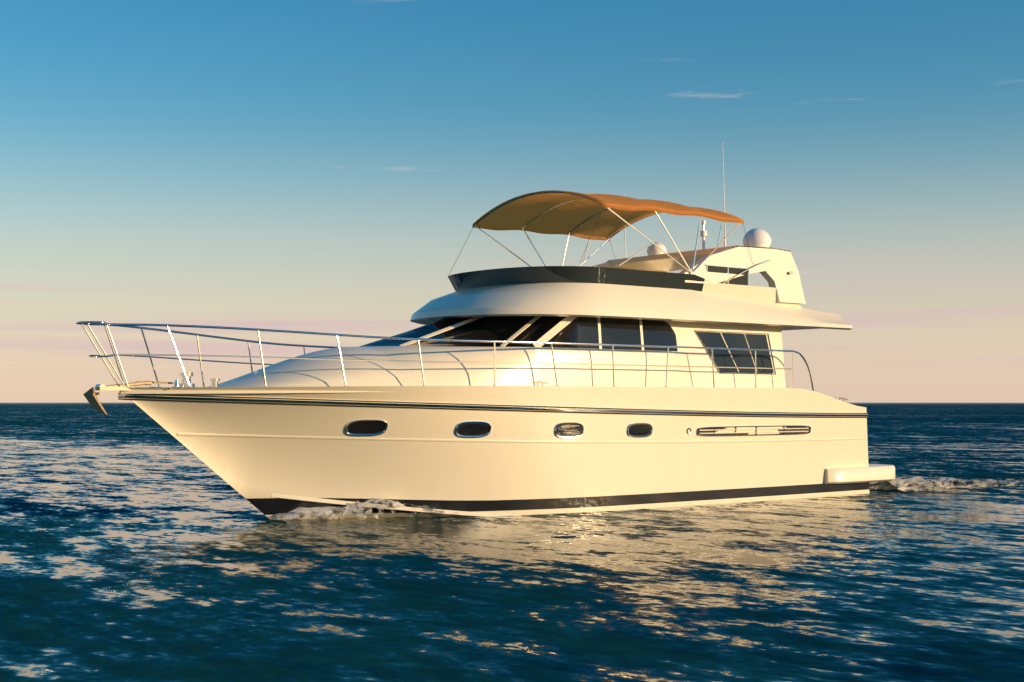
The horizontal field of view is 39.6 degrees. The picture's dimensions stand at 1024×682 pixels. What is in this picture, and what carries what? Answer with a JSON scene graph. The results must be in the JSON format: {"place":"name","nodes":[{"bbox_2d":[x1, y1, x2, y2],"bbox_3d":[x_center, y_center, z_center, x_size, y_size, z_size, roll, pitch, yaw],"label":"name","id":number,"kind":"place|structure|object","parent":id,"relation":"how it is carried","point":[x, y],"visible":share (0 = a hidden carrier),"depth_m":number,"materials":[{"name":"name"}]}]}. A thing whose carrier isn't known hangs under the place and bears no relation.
{"place":"outdoors","nodes":[
{"label":"outdoors","id":0,"kind":"place"},
{"bbox_2d":[0,402,1023,681],"bbox_3d":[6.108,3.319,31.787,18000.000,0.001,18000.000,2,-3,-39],"label":"sea water","id":1,"kind":"structure","parent":0,"point":[138,544],"depth_m":15.74,"materials":[{"name":"teal liquid"}]},
{"bbox_2d":[119,386,868,519],"bbox_3d":[0.203,2.350,27.056,16.141,2.930,4.700,2,-3,-39],"label":"yacht hull","id":2,"kind":"object","parent":1,"relation":"on","point":[527,478],"visible":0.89,"depth_m":24.39,"materials":[{"name":"white plastic"}]},
{"bbox_2d":[76,321,813,390],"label":"yacht guard rails","id":3,"kind":"object","parent":2,"relation":"attached to","point":[127,325],"visible":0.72,"depth_m":23.39,"materials":[{"name":"silver metal"}]},
{"bbox_2d":[83,372,847,414],"bbox_3d":[-0.401,1.007,26.627,15.620,0.676,4.476,2,-3,-39],"label":"yacht deck gear","id":4,"kind":"object","parent":2,"relation":"on","point":[90,395],"visible":0.73,"depth_m":22.03,"materials":[{"name":"silver metal"}]},
{"bbox_2d":[118,392,867,516],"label":"hull trim stripes","id":5,"kind":"object","parent":2,"relation":"attached to","point":[358,403],"visible":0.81,"depth_m":23.89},
{"bbox_2d":[209,316,785,393],"bbox_3d":[-0.408,0.259,26.652,12.450,1.507,4.560,2,-3,-39],"label":"cabin superstructure","id":6,"kind":"object","parent":2,"relation":"on","point":[303,373],"visible":0.74,"depth_m":25.40,"materials":[{"name":"white plastic"}]},
{"bbox_2d":[399,316,676,349],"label":"window frames","id":7,"kind":"structure","parent":6,"relation":"attached to","point":[556,329],"depth_m":25.45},
{"bbox_2d":[410,266,852,330],"bbox_3d":[2.190,-0.748,28.796,9.170,0.930,4.500,2,-3,-39],"label":"flybridge","id":8,"kind":"object","parent":6,"relation":"on","point":[586,291],"visible":0.8,"depth_m":26.28,"materials":[{"name":"white plastic"}]},
{"bbox_2d":[591,246,805,303],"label":"radar arch","id":9,"kind":"structure","parent":8,"relation":"on","point":[777,267],"depth_m":28.96,"materials":[{"name":"white plastic"}]},
{"bbox_2d":[624,142,793,283],"bbox_3d":[3.724,-2.467,30.086,2.257,2.984,4.004,2,-3,-39],"label":"antenna equipment","id":10,"kind":"object","parent":9,"relation":"on","point":[757,237],"visible":0.73,"depth_m":29.48,"materials":[{"name":"white plastic"}]},
{"bbox_2d":[694,330,775,374],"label":"yacht windows","id":11,"kind":"structure","parent":6,"relation":"attached to","point":[722,358],"depth_m":28.29,"materials":[{"name":"black glass"}]},
{"bbox_2d":[345,419,810,437],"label":"portholes","id":12,"kind":"object","parent":2,"relation":"attached to","point":[376,427],"visible":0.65,"depth_m":24.93,"materials":[{"name":"black glass"}]},
{"bbox_2d":[447,191,752,277],"bbox_3d":[1.790,-2.035,28.527,4.707,1.639,4.021,2,-3,-39],"label":"canopy frame","id":13,"kind":"object","parent":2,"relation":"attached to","point":[689,270],"visible":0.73,"depth_m":28.04,"materials":[{"name":"silver metal"}]},
{"bbox_2d":[472,190,743,240],"bbox_3d":[1.906,-2.591,28.645,3.800,0.554,3.934,2,-3,-39],"label":"yacht bimini canvas","id":14,"kind":"object","parent":13,"relation":"on","point":[563,219],"visible":0.98,"depth_m":29.12,"materials":[{"name":"orange fabric"}]},
{"bbox_2d":[824,464,894,483],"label":"swim platform","id":15,"kind":"structure","parent":2,"relation":"attached to","point":[876,472],"depth_m":29.83,"materials":[{"name":"white plastic"}]},
{"bbox_2d":[274,476,1018,519],"bbox_3d":[4.519,3.065,30.195,21.563,0.360,11.680,2,-3,-39],"label":"wake foam","id":16,"kind":"object","parent":1,"relation":"on","point":[900,483],"visible":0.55,"depth_m":31.17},
{"bbox_2d":[0,0,1023,401],"label":"sky","id":17,"kind":"structure","parent":0,"point":[322,166],"materials":[{"name":"blue"}]},
{"bbox_2d":[705,264,748,285],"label":"yacht flybridge fittings","id":18,"kind":"object","parent":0,"point":[742,280],"visible":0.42,"depth_m":28.08,"materials":[{"name":"white plastic"}]}
]}

